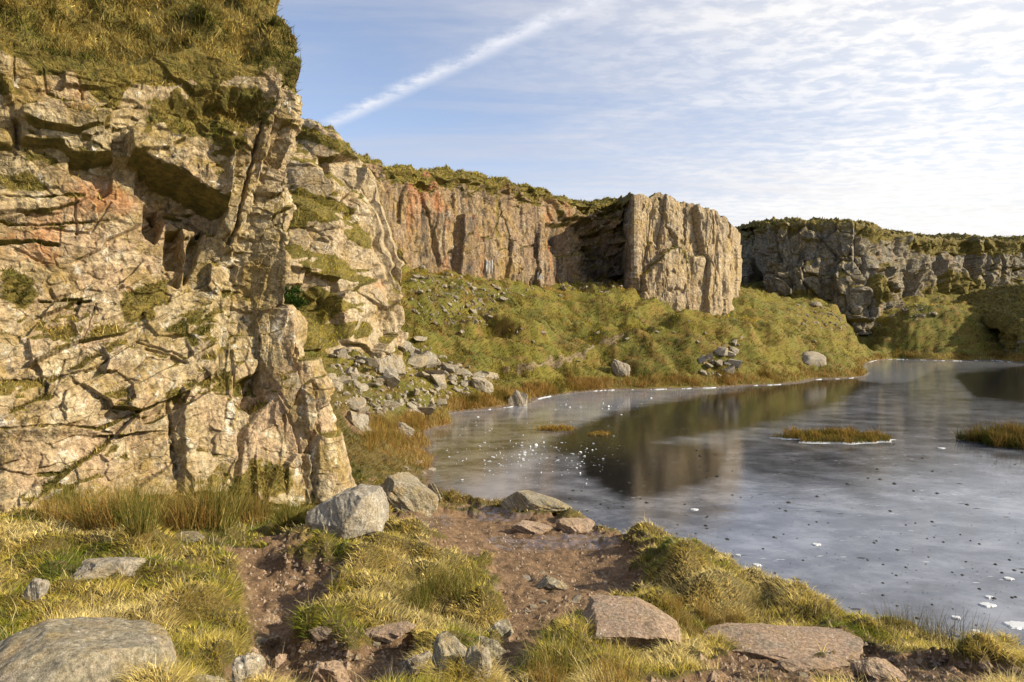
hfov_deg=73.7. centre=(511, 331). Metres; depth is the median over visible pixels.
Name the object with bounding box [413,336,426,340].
rock
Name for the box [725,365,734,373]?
rock
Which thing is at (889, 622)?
rush tuft
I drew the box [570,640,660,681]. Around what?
rush tuft
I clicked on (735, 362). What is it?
rock
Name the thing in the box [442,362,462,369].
rock
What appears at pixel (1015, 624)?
ice pan
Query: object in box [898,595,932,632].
rush tuft
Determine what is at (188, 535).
rock
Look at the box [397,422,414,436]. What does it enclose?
boulder
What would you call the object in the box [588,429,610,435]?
islet
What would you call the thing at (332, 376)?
rock
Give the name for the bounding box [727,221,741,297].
cliff
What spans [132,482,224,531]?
rush tuft
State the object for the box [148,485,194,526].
rush tuft
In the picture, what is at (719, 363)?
rock
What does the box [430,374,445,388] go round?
rock
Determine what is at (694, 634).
rush tuft
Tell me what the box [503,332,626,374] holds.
path
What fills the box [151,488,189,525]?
rush tuft
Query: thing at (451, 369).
rock
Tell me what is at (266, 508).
rush tuft
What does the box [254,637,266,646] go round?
rock
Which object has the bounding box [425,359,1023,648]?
water
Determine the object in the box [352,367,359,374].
rock
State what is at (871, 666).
rock
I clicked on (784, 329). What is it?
hill grass
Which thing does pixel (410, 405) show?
rock
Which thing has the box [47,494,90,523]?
rush tuft
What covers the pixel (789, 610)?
rush tuft
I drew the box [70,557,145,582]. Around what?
rock
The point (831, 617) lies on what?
rush tuft
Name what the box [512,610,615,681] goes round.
rush tuft
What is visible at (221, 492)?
rush tuft
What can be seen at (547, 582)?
rock
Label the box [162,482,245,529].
rush tuft
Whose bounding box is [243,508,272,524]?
rush tuft
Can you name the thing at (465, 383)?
rock
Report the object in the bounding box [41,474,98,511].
rush tuft
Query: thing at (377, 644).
rock
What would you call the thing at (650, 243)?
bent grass
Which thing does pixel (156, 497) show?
rush tuft
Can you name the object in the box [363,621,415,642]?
rock
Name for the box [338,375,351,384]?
rock
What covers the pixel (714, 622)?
rush tuft
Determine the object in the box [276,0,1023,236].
sky
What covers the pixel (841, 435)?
islet
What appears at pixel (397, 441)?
rush tuft
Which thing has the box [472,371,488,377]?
rock
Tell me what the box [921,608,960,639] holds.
rush tuft
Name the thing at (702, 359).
rock
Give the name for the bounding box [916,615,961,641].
rush tuft
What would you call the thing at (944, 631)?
rush tuft
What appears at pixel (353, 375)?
rock
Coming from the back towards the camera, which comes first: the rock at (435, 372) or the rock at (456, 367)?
the rock at (456, 367)
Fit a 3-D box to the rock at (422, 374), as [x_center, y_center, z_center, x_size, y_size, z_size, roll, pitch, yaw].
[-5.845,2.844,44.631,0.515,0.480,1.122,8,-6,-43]
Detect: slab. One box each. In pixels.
[501,490,571,511]
[582,595,680,648]
[703,623,863,662]
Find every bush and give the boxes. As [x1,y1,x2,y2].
[284,285,308,312]
[528,186,533,193]
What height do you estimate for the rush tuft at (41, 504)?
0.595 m
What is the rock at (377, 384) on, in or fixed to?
on the ground at (956, 331)
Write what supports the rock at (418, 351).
on the ground at (956, 331)
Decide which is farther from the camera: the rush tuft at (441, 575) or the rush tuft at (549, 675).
the rush tuft at (441, 575)
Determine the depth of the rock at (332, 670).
6.07 m
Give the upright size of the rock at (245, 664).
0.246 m
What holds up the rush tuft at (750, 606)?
on the ground at (956, 331)
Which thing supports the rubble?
on the ground at (956, 331)
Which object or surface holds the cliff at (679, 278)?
on the ground at (956, 331)
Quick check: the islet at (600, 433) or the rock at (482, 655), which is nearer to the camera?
the rock at (482, 655)
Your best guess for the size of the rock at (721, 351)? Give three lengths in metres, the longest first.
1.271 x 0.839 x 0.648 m
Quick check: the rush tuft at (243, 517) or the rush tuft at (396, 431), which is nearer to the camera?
the rush tuft at (243, 517)
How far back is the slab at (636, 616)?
6.68 m
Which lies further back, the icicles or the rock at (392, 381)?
the icicles
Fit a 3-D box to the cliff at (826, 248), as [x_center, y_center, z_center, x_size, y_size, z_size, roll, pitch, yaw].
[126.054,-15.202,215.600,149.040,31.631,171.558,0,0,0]
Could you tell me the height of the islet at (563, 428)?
0.522 m
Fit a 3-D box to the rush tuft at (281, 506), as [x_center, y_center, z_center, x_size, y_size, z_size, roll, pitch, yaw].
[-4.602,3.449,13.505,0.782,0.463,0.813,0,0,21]
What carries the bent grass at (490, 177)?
on the cliff at (432, 229)
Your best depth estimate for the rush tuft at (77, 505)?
10.55 m
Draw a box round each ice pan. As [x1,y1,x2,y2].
[978,602,995,607]
[1002,621,1023,628]
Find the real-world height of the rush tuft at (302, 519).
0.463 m
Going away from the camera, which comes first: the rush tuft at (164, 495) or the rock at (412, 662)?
the rock at (412, 662)
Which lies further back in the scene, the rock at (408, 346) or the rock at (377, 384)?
the rock at (408, 346)
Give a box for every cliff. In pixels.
[0,0,356,512]
[284,119,407,358]
[357,153,625,287]
[618,192,733,315]
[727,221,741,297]
[735,217,1023,333]
[955,283,1023,354]
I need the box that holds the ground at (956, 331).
[0,267,1023,681]
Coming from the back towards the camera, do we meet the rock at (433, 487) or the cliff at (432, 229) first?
the cliff at (432, 229)
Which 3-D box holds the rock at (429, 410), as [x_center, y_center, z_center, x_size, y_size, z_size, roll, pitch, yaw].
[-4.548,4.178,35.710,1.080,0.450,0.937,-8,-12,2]
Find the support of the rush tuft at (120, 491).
on the ground at (956, 331)
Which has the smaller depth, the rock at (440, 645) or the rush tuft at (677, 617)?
the rock at (440, 645)
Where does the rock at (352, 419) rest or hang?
on the ground at (956, 331)
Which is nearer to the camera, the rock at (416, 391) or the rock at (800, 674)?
the rock at (800, 674)
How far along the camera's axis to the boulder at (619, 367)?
60.49 m
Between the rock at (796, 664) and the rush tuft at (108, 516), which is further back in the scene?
the rush tuft at (108, 516)
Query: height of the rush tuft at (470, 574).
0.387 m
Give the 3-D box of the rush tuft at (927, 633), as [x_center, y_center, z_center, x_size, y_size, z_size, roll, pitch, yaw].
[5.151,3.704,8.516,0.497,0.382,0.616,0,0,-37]
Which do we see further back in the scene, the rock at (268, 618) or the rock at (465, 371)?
the rock at (465, 371)
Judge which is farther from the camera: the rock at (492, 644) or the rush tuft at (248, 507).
the rush tuft at (248, 507)
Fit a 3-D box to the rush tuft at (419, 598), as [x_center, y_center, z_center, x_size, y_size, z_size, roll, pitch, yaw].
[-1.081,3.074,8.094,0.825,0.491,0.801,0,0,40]
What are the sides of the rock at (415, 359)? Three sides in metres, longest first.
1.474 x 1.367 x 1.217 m
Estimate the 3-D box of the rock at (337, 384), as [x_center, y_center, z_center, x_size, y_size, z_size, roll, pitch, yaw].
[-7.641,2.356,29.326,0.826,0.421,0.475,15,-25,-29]
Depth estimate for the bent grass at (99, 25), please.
15.50 m
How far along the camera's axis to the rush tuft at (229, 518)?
10.34 m
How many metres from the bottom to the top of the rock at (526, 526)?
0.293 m
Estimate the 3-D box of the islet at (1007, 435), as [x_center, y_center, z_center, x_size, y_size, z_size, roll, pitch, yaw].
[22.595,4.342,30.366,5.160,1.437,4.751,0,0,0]
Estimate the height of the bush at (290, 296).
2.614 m
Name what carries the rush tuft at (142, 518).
on the ground at (956, 331)
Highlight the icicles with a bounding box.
[486,260,492,273]
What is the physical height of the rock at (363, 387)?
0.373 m
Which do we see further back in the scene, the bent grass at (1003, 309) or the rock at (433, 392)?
the bent grass at (1003, 309)
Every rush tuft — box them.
[21,490,86,523]
[25,489,81,520]
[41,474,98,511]
[44,479,98,510]
[47,485,110,525]
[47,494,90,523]
[50,484,137,531]
[53,473,162,528]
[54,489,124,527]
[77,476,150,507]
[81,475,182,530]
[100,479,189,533]
[124,481,195,523]
[126,484,183,517]
[129,483,182,518]
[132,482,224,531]
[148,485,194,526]
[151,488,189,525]
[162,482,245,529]
[164,485,231,527]
[169,464,274,519]
[174,467,271,530]
[215,479,261,517]
[218,482,277,522]
[229,493,266,522]
[242,486,278,518]
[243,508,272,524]
[253,497,281,516]
[264,489,310,526]
[270,494,314,526]
[272,496,294,514]
[287,495,320,517]
[291,506,310,524]
[350,437,378,451]
[351,426,384,443]
[358,418,397,441]
[362,416,386,430]
[369,409,388,423]
[370,413,385,426]
[376,423,393,437]
[383,432,405,446]
[384,416,402,427]
[386,420,410,440]
[398,572,451,612]
[403,412,421,424]
[405,561,452,600]
[409,550,464,593]
[436,558,479,601]
[456,564,488,589]
[509,654,571,681]
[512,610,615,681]
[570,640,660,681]
[656,589,688,610]
[664,603,707,625]
[681,619,717,639]
[684,592,718,617]
[703,600,739,624]
[703,612,728,626]
[728,600,751,622]
[742,588,763,609]
[780,593,795,617]
[787,603,811,620]
[805,595,836,619]
[812,594,835,623]
[872,599,905,633]
[880,595,917,635]
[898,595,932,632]
[903,610,931,639]
[913,613,952,642]
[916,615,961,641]
[920,608,978,644]
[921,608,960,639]
[928,606,1001,663]
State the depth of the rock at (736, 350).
66.87 m
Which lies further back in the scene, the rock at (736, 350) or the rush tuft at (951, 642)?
the rock at (736, 350)
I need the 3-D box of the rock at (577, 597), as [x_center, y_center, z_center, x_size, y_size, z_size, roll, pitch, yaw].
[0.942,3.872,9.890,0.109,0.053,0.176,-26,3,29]
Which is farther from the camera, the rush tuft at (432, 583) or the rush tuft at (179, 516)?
the rush tuft at (179, 516)
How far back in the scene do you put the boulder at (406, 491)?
14.74 m
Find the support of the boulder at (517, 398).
on the ground at (956, 331)
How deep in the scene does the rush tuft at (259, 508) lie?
13.31 m
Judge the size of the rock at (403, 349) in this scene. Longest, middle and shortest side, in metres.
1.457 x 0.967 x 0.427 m
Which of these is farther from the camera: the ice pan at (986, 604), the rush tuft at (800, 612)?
the ice pan at (986, 604)
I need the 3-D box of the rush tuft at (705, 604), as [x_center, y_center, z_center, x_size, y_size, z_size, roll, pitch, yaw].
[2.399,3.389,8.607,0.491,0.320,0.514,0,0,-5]
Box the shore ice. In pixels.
[488,359,1008,409]
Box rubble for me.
[333,267,957,421]
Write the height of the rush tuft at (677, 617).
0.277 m
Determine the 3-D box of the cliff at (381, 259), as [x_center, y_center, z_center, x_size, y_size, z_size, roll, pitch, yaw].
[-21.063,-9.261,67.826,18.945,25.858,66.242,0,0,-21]
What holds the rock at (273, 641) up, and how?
on the path at (444, 518)
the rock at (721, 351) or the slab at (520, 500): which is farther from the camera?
the rock at (721, 351)
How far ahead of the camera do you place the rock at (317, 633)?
6.83 m
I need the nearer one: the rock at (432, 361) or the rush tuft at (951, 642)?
the rush tuft at (951, 642)
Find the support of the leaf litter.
on the water
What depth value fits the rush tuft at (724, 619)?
8.38 m
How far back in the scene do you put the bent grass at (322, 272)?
46.78 m
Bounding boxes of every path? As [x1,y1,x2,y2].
[224,473,1023,681]
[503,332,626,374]
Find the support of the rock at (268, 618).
on the path at (444, 518)
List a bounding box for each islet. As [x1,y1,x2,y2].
[533,423,576,431]
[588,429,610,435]
[772,421,894,443]
[950,413,1023,449]
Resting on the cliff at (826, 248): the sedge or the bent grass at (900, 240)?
the bent grass at (900, 240)
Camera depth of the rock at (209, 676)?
4.59 m
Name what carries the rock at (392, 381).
on the ground at (956, 331)
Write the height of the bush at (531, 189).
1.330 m
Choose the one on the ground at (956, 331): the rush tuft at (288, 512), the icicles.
the rush tuft at (288, 512)
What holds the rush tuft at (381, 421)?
on the ground at (956, 331)
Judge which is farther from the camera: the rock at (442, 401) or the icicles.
the icicles
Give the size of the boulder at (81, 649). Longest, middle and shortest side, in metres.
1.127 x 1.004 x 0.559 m
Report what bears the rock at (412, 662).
on the ground at (956, 331)
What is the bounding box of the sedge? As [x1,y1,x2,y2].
[379,348,1023,469]
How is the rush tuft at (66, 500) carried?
on the ground at (956, 331)
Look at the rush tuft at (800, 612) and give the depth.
8.92 m
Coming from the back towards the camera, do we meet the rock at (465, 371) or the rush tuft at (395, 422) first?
the rock at (465, 371)
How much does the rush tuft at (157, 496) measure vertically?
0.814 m
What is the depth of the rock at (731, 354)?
65.96 m
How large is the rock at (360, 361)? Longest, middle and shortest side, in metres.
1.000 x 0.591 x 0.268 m
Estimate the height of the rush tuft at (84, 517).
0.688 m
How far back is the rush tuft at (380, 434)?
24.49 m
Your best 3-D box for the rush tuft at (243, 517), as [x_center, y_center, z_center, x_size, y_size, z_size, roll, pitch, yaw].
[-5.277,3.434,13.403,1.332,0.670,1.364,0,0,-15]
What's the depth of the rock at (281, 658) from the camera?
6.74 m
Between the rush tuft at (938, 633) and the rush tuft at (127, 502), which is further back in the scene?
the rush tuft at (127, 502)
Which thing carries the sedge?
on the ground at (956, 331)
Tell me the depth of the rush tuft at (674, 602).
8.34 m
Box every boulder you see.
[0,617,176,681]
[305,484,388,539]
[378,355,405,375]
[381,472,438,516]
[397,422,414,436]
[470,377,493,393]
[508,390,526,405]
[611,359,629,376]
[802,351,826,366]
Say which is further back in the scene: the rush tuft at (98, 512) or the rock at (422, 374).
the rock at (422, 374)
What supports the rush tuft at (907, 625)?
on the ground at (956, 331)
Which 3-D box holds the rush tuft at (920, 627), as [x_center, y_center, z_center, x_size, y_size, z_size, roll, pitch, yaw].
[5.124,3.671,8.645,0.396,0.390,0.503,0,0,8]
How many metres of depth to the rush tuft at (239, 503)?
13.17 m
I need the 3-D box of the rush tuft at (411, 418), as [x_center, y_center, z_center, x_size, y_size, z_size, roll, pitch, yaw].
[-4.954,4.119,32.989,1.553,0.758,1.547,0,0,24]
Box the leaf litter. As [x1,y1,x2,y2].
[552,443,1023,645]
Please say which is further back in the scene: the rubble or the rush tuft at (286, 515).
the rubble
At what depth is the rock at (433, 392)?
38.00 m
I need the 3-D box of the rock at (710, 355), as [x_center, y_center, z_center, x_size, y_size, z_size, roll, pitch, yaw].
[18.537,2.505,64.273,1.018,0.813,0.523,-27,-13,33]
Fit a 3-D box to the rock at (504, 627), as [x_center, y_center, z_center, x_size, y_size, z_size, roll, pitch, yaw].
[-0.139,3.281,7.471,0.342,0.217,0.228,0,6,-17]
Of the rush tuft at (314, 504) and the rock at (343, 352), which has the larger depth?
the rock at (343, 352)
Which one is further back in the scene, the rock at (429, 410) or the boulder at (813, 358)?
the boulder at (813, 358)
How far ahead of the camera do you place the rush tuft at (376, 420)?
29.28 m
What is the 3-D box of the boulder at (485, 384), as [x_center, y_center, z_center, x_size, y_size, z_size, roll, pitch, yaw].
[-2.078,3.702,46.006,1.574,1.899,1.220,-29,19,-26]
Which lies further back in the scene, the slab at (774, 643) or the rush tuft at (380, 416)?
the rush tuft at (380, 416)
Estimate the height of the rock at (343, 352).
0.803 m
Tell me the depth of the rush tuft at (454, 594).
8.34 m
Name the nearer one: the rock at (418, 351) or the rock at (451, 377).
the rock at (451, 377)
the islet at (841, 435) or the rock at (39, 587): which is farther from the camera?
the islet at (841, 435)
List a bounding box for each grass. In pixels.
[0,0,341,500]
[285,119,406,353]
[357,153,623,278]
[401,266,1023,400]
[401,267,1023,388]
[620,192,729,274]
[736,216,1022,304]
[960,282,1023,353]
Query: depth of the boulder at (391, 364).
38.13 m
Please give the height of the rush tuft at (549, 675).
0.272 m
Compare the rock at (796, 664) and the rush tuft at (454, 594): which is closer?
the rock at (796, 664)
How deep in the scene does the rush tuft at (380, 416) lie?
29.64 m
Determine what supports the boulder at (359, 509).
on the ground at (956, 331)
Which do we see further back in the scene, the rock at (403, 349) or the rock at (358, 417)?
the rock at (403, 349)
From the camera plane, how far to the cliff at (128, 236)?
14.97 m
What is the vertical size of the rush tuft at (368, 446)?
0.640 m
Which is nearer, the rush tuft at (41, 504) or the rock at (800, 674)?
the rock at (800, 674)
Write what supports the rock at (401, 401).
on the ground at (956, 331)
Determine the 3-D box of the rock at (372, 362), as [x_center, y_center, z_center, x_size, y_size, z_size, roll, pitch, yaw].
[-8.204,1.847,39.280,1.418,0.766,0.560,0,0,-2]
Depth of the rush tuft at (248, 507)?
13.33 m
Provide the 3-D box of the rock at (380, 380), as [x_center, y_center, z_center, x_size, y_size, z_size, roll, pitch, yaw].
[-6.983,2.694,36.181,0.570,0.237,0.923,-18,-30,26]
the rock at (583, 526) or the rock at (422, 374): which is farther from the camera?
the rock at (422, 374)
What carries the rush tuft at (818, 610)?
on the ground at (956, 331)
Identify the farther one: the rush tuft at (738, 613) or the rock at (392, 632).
the rush tuft at (738, 613)
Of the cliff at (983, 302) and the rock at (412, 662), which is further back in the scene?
the cliff at (983, 302)
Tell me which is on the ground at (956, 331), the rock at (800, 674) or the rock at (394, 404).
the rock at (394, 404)
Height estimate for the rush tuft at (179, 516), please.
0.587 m
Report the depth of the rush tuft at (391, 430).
28.14 m
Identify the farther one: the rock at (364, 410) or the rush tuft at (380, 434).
the rock at (364, 410)
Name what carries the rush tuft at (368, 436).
on the ground at (956, 331)
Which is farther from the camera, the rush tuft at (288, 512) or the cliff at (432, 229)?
the cliff at (432, 229)
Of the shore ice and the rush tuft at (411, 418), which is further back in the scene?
the shore ice
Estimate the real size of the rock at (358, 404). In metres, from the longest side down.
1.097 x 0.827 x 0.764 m
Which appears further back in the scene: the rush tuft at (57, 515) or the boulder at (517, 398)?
the boulder at (517, 398)
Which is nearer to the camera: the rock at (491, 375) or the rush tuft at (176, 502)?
the rush tuft at (176, 502)
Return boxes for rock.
[21,578,49,602]
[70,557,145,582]
[175,531,203,542]
[193,674,225,681]
[232,652,265,681]
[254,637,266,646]
[256,613,283,624]
[266,635,281,648]
[271,653,289,668]
[308,626,331,640]
[311,660,349,681]
[328,373,336,380]
[332,380,342,389]
[333,347,348,358]
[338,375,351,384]
[345,366,357,378]
[345,397,365,411]
[346,411,368,431]
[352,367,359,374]
[355,356,365,363]
[356,412,361,423]
[358,357,381,367]
[358,383,368,390]
[361,406,369,413]
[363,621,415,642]
[368,382,381,386]
[373,378,385,382]
[373,641,381,647]
[382,369,399,388]
[384,401,401,408]
[397,398,403,405]
[398,345,405,352]
[399,651,431,676]
[403,341,414,352]
[407,352,428,368]
[407,402,424,415]
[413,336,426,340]
[413,388,419,394]
[414,347,421,354]
[417,371,429,376]
[418,407,433,414]
[420,350,437,367]
[426,370,444,373]
[428,482,442,502]
[429,388,436,395]
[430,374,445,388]
[432,631,466,671]
[437,399,447,405]
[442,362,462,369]
[442,367,454,372]
[446,375,456,381]
[455,364,472,376]
[459,645,491,681]
[461,380,468,386]
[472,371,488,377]
[476,635,505,660]
[484,619,513,637]
[486,372,498,379]
[509,520,552,534]
[535,575,566,590]
[556,517,594,534]
[573,594,580,601]
[697,356,707,363]
[706,352,712,361]
[714,347,727,355]
[716,359,721,366]
[725,351,735,357]
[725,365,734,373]
[728,359,741,367]
[732,347,738,353]
[777,658,849,671]
[798,672,807,677]
[850,657,906,680]

